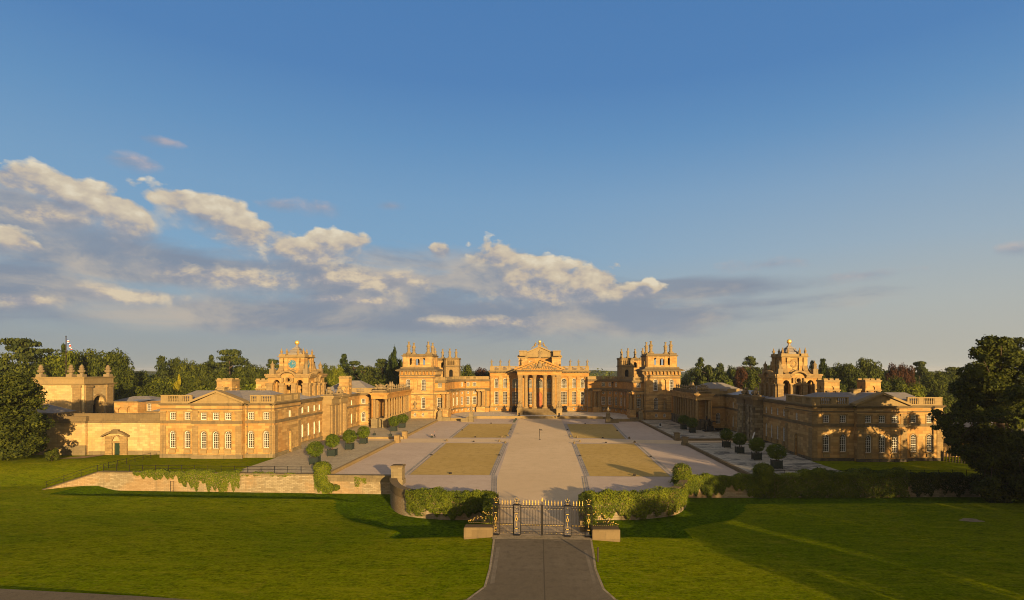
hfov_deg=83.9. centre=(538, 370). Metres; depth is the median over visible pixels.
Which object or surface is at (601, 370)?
hill
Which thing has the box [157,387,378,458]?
wing
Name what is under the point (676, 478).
pier ivy
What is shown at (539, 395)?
door
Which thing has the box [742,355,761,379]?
cedar tree
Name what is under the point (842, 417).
window
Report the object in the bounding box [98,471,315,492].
retaining wall
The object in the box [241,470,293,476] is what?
trailing ivy
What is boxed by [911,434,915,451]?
window
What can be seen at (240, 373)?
broadleaf tree
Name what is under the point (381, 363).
cedar tree
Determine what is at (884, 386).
broadleaf tree
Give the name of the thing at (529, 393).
window
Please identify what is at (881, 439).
window
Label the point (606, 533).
stone block
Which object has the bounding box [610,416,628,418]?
step landing
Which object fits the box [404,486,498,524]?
wall ivy
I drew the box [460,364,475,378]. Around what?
broadleaf tree
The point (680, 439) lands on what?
terrace kerb
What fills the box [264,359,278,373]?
cedar tree
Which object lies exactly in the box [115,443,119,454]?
door
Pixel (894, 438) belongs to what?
window
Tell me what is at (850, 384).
broadleaf tree
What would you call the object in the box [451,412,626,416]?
terrace
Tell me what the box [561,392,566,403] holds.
window
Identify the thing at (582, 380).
window
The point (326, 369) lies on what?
broadleaf tree
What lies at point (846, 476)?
wall ivy
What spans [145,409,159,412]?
yard building
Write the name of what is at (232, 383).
chimney block
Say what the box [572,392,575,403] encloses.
window
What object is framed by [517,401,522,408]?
trophy
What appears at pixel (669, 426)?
terrace
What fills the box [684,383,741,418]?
stable range
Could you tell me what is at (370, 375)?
broadleaf tree
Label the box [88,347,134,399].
broadleaf tree
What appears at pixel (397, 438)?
terrace pier
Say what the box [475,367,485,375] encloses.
broadleaf tree
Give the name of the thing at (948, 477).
wall ivy
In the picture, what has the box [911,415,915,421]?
window
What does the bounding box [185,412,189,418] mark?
window
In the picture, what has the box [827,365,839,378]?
broadleaf tree
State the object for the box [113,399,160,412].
yard building
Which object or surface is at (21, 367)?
broadleaf tree
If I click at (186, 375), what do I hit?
broadleaf tree
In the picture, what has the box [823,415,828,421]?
window
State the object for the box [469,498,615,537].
iron gate
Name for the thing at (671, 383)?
window
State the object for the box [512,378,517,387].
window
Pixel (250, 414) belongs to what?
window
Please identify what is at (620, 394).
quadrant range
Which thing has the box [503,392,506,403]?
window
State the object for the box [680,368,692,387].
broadleaf tree
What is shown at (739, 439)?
tub tree
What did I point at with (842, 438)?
window
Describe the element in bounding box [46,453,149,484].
iron railing
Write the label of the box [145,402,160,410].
yard building
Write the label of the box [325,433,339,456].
tub tree
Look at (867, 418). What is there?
window
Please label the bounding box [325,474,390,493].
retaining wall
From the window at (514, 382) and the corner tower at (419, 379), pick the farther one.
the window at (514, 382)
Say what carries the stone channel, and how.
on the gravel court
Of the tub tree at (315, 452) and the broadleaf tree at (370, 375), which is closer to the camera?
the tub tree at (315, 452)
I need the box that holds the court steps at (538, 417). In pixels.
[522,416,555,418]
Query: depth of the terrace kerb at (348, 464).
115.92 m
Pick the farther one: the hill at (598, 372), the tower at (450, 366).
the hill at (598, 372)
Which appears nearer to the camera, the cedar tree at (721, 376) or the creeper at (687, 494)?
the creeper at (687, 494)
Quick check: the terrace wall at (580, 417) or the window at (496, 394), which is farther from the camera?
the window at (496, 394)
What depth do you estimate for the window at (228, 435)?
113.01 m
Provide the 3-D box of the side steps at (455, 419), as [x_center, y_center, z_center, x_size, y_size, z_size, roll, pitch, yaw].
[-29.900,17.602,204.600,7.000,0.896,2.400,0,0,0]
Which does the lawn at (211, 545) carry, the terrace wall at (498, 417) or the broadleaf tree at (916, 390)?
the broadleaf tree at (916, 390)
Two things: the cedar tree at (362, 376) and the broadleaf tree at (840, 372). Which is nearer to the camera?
the broadleaf tree at (840, 372)
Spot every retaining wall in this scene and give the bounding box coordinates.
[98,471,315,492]
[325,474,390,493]
[687,477,758,497]
[772,477,1012,497]
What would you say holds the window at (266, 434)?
in the wing at (221, 423)
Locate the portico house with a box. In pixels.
[489,340,589,414]
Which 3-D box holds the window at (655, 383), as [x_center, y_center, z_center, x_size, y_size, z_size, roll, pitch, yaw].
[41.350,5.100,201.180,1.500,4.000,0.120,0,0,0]
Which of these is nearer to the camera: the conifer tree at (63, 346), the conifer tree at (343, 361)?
the conifer tree at (63, 346)
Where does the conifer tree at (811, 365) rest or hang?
on the lawn at (211, 545)
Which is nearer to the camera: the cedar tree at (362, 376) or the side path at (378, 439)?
the side path at (378, 439)
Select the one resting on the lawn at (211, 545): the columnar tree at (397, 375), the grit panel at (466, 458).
the columnar tree at (397, 375)
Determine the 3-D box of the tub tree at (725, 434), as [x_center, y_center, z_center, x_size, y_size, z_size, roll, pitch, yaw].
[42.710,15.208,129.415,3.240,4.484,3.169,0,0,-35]
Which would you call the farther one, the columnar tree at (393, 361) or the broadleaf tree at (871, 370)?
the columnar tree at (393, 361)
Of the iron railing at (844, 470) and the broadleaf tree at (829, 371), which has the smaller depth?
the iron railing at (844, 470)
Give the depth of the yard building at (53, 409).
135.56 m
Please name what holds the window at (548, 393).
in the portico house
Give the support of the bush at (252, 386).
on the lawn at (211, 545)
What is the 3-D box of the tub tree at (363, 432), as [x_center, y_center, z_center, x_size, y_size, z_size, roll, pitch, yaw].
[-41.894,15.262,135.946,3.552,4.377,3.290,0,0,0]
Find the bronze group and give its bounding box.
[702,416,722,431]
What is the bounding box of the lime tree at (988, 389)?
[928,334,1023,502]
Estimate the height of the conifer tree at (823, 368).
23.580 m
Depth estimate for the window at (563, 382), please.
237.21 m
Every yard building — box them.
[32,404,76,412]
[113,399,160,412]
[114,396,160,400]
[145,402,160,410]
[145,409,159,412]
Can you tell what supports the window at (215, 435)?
in the wing at (221, 423)
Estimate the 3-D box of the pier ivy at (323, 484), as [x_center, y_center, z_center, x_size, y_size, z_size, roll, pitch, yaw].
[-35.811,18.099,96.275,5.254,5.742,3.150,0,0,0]
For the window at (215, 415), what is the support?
in the wing at (221, 423)
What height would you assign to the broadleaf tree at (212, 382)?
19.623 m
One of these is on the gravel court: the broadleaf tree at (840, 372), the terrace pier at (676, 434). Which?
the terrace pier at (676, 434)
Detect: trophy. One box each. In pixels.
[372,384,387,390]
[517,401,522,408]
[556,401,561,408]
[695,384,710,391]
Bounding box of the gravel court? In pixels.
[335,419,740,492]
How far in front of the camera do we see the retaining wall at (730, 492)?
92.40 m
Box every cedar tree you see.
[0,337,59,370]
[206,349,249,377]
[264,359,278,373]
[344,361,369,379]
[352,365,368,382]
[371,358,387,380]
[687,357,710,388]
[698,365,716,384]
[713,363,731,382]
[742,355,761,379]
[913,361,932,383]
[944,367,960,379]
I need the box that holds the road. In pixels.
[0,539,613,599]
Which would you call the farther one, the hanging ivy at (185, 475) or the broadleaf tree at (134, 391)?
the broadleaf tree at (134, 391)
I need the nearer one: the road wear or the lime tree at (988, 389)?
the road wear
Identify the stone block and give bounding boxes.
[464,524,493,538]
[591,526,619,541]
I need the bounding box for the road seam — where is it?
[543,539,545,599]
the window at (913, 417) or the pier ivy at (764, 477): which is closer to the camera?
the pier ivy at (764, 477)
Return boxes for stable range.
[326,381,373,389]
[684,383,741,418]
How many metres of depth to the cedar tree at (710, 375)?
219.21 m
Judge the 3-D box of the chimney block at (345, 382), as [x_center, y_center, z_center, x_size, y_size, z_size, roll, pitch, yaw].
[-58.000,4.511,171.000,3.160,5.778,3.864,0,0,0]
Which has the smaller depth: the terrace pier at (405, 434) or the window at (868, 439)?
the window at (868, 439)
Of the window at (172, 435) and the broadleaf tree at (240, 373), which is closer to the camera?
the window at (172, 435)
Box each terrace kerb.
[314,440,395,473]
[339,420,437,438]
[639,420,732,440]
[686,442,768,474]
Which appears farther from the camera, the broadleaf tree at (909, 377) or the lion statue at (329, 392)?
the broadleaf tree at (909, 377)
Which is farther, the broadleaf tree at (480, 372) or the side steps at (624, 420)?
the broadleaf tree at (480, 372)
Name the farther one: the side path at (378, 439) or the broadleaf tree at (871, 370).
the broadleaf tree at (871, 370)
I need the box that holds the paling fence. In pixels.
[943,451,1023,463]
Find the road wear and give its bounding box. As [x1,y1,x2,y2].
[490,540,595,582]
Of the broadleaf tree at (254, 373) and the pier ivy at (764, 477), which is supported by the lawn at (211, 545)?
the broadleaf tree at (254, 373)
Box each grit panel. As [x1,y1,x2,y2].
[410,443,502,474]
[452,424,511,437]
[567,424,624,438]
[576,443,670,476]
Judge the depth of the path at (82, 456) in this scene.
115.39 m
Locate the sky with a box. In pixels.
[0,0,1023,371]
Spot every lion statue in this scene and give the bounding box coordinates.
[324,387,335,395]
[334,387,345,393]
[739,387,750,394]
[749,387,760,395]
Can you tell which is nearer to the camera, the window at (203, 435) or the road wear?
the road wear
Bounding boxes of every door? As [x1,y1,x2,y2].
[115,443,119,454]
[537,392,541,406]
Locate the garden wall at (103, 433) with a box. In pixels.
[33,413,159,454]
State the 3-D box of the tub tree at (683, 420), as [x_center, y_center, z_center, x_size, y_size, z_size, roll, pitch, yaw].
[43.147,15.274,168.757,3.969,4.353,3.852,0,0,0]
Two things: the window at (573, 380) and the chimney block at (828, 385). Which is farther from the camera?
the window at (573, 380)
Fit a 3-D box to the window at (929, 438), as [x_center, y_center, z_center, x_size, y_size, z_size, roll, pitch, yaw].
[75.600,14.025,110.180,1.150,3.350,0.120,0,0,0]
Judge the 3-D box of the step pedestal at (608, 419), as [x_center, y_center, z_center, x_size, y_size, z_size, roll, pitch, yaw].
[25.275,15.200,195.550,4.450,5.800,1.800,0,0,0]
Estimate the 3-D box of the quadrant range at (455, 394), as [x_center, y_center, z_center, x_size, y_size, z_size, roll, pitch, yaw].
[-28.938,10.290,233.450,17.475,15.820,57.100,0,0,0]
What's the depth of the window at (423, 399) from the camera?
205.24 m
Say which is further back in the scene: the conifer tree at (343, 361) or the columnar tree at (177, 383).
the conifer tree at (343, 361)
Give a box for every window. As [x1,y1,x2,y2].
[170,412,175,418]
[170,431,174,447]
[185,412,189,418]
[185,431,189,447]
[201,413,205,419]
[201,432,205,447]
[213,413,218,419]
[213,432,217,447]
[226,413,230,419]
[226,432,230,447]
[248,412,253,418]
[248,431,253,447]
[264,412,268,418]
[264,431,268,447]
[362,412,365,420]
[421,397,424,408]
[422,379,425,389]
[438,398,441,406]
[494,392,498,403]
[503,378,506,387]
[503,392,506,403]
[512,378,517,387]
[512,392,517,403]
[528,379,531,387]
[528,392,531,403]
[536,379,542,387]
[547,379,550,387]
[547,392,550,403]
[561,378,566,387]
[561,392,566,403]
[572,378,575,387]
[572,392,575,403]
[581,378,584,387]
[581,392,584,403]
[601,397,604,404]
[637,398,640,407]
[653,379,657,390]
[654,398,657,408]
[669,379,673,390]
[716,413,719,422]
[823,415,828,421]
[823,434,828,451]
[840,415,845,421]
[840,435,845,451]
[865,416,870,422]
[865,435,870,451]
[879,416,884,422]
[879,435,884,451]
[892,416,896,422]
[892,435,896,451]
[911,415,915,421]
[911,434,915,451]
[927,415,931,421]
[927,434,931,451]
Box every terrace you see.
[241,441,390,472]
[338,419,436,436]
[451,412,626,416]
[642,420,736,437]
[689,443,841,474]
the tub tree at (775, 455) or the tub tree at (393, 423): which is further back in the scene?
the tub tree at (393, 423)
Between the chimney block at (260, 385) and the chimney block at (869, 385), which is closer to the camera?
the chimney block at (869, 385)
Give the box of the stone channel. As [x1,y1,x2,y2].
[405,424,671,493]
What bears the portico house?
on the terrace at (603, 414)
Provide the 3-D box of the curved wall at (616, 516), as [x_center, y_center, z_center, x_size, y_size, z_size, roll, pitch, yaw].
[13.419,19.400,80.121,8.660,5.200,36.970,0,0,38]
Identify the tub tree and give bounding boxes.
[305,441,323,464]
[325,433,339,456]
[342,430,356,449]
[357,426,370,443]
[388,416,398,430]
[397,414,408,427]
[677,415,688,429]
[686,417,697,432]
[719,427,733,447]
[731,432,747,453]
[748,437,765,459]
[765,443,786,468]
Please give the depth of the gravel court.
113.80 m
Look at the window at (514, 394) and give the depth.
237.21 m
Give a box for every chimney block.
[215,378,240,389]
[255,378,267,389]
[338,376,351,393]
[816,378,840,391]
[856,378,881,391]
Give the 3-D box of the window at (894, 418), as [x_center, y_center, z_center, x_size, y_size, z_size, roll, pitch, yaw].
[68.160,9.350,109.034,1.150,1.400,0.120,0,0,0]
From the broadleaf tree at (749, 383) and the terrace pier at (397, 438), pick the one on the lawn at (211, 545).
the broadleaf tree at (749, 383)
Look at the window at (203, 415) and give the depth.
112.93 m
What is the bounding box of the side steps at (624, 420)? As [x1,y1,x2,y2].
[619,419,633,421]
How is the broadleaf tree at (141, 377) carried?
on the lawn at (211, 545)
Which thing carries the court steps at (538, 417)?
on the path at (539, 471)
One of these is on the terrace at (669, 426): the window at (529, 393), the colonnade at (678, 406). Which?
the colonnade at (678, 406)
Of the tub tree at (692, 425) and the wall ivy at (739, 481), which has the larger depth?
the tub tree at (692, 425)
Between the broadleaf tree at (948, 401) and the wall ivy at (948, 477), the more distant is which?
the broadleaf tree at (948, 401)
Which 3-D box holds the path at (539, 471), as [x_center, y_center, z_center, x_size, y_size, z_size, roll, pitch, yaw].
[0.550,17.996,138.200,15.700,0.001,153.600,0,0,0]
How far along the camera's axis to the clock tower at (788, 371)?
141.83 m
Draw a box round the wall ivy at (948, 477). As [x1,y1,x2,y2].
[908,471,982,496]
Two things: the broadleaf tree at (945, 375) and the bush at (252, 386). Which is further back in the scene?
the broadleaf tree at (945, 375)
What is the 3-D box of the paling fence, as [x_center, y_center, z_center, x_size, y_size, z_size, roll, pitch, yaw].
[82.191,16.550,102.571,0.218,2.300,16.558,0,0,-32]
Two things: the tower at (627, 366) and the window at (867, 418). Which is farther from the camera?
the tower at (627, 366)
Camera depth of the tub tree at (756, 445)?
110.76 m
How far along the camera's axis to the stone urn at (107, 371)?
158.96 m
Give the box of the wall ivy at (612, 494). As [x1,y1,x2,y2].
[578,483,687,534]
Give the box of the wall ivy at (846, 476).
[773,467,910,498]
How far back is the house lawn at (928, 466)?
104.58 m
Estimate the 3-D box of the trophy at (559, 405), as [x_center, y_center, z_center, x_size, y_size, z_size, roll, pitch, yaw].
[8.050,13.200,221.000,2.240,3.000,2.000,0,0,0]
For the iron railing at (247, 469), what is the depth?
98.00 m
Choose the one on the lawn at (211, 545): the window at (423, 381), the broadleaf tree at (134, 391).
the broadleaf tree at (134, 391)
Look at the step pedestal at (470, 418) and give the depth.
198.85 m
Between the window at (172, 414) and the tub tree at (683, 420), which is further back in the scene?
the tub tree at (683, 420)
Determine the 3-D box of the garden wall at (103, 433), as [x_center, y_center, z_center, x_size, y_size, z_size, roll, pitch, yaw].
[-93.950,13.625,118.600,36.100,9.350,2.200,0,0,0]
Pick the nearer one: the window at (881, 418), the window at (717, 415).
the window at (881, 418)
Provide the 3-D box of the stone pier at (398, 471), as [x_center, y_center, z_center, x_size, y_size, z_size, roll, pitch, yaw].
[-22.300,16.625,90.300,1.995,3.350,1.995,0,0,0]
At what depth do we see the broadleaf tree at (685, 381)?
234.47 m
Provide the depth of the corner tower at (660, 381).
201.00 m
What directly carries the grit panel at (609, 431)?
on the gravel court
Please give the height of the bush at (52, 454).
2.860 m
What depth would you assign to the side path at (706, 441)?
143.85 m
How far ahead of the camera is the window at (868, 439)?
109.08 m
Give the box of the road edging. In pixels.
[465,539,616,599]
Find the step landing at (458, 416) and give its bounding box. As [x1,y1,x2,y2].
[450,416,467,417]
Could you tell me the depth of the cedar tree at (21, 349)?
181.80 m
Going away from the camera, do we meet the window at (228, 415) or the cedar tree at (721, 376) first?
the window at (228, 415)
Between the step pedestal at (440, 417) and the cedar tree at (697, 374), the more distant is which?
the cedar tree at (697, 374)
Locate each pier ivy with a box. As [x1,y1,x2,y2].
[312,461,339,493]
[668,463,691,487]
[752,462,775,498]
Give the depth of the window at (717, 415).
171.36 m
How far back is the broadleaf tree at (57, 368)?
183.62 m
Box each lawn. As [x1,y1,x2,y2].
[0,379,1023,599]
[98,454,273,471]
[812,457,981,476]
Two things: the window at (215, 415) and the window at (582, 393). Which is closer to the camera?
the window at (215, 415)
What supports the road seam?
on the road
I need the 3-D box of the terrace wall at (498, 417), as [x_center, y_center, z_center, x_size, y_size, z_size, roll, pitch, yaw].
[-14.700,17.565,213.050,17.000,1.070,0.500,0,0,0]
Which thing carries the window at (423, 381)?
in the corner tower at (419, 379)
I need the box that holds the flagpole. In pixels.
[65,336,72,376]
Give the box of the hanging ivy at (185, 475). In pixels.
[132,468,242,491]
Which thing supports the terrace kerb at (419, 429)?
on the terrace edge
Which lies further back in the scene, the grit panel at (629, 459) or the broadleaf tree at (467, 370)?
the broadleaf tree at (467, 370)
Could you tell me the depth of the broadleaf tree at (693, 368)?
252.84 m
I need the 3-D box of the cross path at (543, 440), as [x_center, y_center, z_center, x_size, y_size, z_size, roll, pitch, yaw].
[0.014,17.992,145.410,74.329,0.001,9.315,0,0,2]
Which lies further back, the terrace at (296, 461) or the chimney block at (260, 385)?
the chimney block at (260, 385)
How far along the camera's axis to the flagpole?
157.99 m
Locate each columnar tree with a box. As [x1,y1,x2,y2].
[173,374,180,393]
[383,360,394,385]
[388,346,399,376]
[393,359,402,387]
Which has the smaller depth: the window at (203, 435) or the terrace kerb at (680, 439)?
the window at (203, 435)
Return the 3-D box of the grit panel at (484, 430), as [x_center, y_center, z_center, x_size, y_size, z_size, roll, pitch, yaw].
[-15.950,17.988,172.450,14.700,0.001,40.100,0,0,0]
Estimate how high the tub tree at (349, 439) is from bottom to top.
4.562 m
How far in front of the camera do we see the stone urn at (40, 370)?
150.78 m
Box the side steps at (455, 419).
[450,418,460,420]
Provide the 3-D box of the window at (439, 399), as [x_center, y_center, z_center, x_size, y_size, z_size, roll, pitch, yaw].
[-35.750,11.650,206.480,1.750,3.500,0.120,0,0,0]
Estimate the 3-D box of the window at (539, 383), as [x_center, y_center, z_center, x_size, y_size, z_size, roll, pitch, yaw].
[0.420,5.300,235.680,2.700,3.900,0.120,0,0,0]
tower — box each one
[33,377,115,412]
[264,340,327,395]
[395,342,443,418]
[434,348,460,378]
[616,348,643,378]
[634,341,684,419]
[758,339,822,397]
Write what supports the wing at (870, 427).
on the lawn at (211, 545)
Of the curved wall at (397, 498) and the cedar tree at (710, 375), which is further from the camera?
the cedar tree at (710, 375)
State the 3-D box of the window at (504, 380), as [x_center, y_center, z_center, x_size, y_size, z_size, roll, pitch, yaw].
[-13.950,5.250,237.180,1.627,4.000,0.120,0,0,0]
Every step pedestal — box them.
[437,406,449,420]
[461,407,473,421]
[605,408,618,422]
[630,405,642,421]
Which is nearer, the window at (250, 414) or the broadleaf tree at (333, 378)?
the window at (250, 414)
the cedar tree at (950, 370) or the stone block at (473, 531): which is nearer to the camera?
the stone block at (473, 531)
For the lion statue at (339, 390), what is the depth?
155.51 m
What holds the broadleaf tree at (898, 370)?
on the lawn at (211, 545)
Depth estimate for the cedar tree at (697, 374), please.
223.84 m
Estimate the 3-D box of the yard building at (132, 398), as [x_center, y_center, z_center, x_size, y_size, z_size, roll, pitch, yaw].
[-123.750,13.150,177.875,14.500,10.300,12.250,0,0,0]
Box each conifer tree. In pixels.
[60,343,65,356]
[150,355,172,381]
[207,354,216,370]
[338,353,349,374]
[809,360,813,369]
[818,358,829,378]
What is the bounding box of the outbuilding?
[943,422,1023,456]
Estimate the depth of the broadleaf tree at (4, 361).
176.97 m
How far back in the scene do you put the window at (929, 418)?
110.23 m
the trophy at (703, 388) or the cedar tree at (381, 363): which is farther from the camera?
the cedar tree at (381, 363)
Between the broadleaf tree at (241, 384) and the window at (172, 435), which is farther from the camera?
the broadleaf tree at (241, 384)
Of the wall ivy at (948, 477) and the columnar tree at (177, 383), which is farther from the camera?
the columnar tree at (177, 383)
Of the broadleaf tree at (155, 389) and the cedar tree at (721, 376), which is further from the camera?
the cedar tree at (721, 376)
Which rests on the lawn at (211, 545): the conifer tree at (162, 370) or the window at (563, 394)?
the conifer tree at (162, 370)
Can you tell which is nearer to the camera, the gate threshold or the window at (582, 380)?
the gate threshold
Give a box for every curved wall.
[389,475,498,531]
[578,479,687,531]
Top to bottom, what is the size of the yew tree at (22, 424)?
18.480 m
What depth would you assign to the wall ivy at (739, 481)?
91.95 m
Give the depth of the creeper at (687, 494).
85.95 m
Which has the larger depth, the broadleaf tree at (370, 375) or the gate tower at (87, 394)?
the broadleaf tree at (370, 375)
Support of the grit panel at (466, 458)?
on the gravel court
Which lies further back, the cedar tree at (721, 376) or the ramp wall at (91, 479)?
the cedar tree at (721, 376)
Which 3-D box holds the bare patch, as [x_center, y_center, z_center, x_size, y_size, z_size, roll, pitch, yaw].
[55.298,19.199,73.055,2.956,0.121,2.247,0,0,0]
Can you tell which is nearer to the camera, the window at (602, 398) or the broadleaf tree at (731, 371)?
the window at (602, 398)
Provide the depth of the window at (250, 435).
114.21 m
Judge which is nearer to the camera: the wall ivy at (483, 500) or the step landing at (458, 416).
the wall ivy at (483, 500)
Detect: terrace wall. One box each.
[476,416,521,418]
[556,416,602,418]
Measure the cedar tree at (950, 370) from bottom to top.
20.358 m
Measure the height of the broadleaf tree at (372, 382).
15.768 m
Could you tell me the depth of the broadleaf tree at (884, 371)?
277.69 m
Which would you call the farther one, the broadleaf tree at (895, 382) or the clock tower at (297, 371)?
the broadleaf tree at (895, 382)
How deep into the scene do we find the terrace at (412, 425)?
171.19 m
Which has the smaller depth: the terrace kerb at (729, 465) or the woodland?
the terrace kerb at (729, 465)
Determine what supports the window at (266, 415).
in the wing at (221, 423)
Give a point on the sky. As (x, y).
(726, 182)
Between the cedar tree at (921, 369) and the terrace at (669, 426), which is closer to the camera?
the terrace at (669, 426)
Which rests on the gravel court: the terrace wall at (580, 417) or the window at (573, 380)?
the terrace wall at (580, 417)
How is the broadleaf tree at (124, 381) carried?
on the lawn at (211, 545)
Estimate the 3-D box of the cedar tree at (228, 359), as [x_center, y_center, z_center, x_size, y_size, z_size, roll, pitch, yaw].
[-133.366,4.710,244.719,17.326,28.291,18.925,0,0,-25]
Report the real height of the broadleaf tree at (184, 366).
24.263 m
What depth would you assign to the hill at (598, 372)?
1354.94 m
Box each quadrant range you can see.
[434,376,489,418]
[587,376,643,419]
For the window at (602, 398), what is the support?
in the quadrant range at (620, 394)
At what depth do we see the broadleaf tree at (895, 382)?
192.95 m
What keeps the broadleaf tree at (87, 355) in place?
on the lawn at (211, 545)
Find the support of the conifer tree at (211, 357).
on the lawn at (211, 545)
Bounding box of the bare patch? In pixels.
[960,518,984,521]
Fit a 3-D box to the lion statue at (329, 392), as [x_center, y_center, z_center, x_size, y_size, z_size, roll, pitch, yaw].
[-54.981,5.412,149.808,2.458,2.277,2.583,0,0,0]
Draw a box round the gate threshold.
[492,534,592,539]
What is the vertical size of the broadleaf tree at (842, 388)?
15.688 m
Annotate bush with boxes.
[44,448,59,460]
[240,381,255,405]
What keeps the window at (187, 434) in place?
in the wing at (221, 423)
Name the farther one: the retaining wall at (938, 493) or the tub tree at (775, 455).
the tub tree at (775, 455)
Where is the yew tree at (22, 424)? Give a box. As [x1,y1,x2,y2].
[0,371,57,460]
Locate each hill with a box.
[133,371,916,376]
[149,369,956,373]
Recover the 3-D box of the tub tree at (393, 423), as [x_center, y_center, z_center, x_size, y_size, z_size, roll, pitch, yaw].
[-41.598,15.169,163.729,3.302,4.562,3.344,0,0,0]
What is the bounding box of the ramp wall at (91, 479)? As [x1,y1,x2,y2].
[42,471,98,489]
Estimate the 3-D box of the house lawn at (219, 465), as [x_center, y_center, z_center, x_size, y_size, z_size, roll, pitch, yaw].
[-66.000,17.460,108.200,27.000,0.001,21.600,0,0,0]
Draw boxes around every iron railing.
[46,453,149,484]
[103,464,287,472]
[774,469,980,474]
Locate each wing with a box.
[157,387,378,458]
[710,389,945,461]
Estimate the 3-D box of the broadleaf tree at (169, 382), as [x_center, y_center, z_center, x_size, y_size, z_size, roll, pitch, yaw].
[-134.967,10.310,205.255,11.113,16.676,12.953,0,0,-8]
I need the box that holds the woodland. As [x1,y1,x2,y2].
[144,367,1022,383]
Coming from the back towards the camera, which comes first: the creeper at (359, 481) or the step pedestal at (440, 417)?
the step pedestal at (440, 417)
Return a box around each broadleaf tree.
[0,352,15,377]
[4,359,49,379]
[43,349,86,376]
[75,348,108,376]
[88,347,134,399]
[110,367,138,399]
[117,385,145,399]
[134,370,151,386]
[137,381,177,397]
[147,376,176,391]
[168,356,181,377]
[171,367,186,381]
[173,358,196,378]
[173,379,204,397]
[180,369,197,387]
[195,361,215,388]
[206,369,228,389]
[227,364,251,386]
[232,375,245,388]
[243,363,263,382]
[322,363,333,388]
[327,365,346,386]
[363,365,374,381]
[367,378,389,389]
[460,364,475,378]
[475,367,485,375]
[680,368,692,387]
[682,375,690,387]
[686,367,702,380]
[726,365,737,385]
[733,365,747,389]
[742,369,760,390]
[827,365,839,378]
[831,362,855,381]
[840,368,866,407]
[840,383,846,391]
[854,357,882,382]
[881,369,887,376]
[881,379,893,391]
[884,363,904,380]
[884,375,907,391]
[895,382,925,396]
[901,362,915,386]
[920,374,948,396]
[925,388,957,413]
[933,370,957,400]
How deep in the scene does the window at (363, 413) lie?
178.23 m
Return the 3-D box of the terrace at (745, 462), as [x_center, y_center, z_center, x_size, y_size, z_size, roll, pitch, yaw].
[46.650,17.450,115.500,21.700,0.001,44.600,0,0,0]
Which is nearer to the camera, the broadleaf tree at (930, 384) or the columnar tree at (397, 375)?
the broadleaf tree at (930, 384)
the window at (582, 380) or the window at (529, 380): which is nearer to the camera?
the window at (529, 380)
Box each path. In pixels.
[59,455,100,458]
[340,439,393,440]
[400,439,680,443]
[494,419,588,534]
[681,441,747,442]
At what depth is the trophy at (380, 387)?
173.51 m
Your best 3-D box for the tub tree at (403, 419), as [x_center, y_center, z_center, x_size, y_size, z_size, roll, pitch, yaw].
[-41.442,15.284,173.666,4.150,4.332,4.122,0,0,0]
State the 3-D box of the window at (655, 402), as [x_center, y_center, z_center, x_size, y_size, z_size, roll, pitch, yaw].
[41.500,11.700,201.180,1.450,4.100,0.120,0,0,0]
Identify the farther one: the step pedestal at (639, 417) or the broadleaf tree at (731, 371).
the broadleaf tree at (731, 371)
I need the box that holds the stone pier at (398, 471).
[390,464,405,484]
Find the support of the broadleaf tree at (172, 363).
on the lawn at (211, 545)
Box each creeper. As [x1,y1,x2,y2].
[354,477,365,488]
[682,482,688,506]
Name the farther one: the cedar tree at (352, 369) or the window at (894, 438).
the cedar tree at (352, 369)
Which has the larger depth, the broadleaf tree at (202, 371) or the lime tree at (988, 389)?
the broadleaf tree at (202, 371)
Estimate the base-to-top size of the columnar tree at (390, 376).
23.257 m
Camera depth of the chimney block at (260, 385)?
146.20 m
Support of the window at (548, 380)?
in the portico house
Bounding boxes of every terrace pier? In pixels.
[394,434,400,442]
[401,431,407,438]
[673,432,679,440]
[681,436,688,445]
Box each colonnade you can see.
[369,387,411,427]
[670,388,714,429]
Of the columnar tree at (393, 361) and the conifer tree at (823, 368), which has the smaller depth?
the conifer tree at (823, 368)
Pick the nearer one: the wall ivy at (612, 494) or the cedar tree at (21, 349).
the wall ivy at (612, 494)
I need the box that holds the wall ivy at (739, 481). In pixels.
[689,472,757,497]
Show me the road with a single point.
(519, 573)
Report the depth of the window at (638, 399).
203.54 m
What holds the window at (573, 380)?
in the portico house

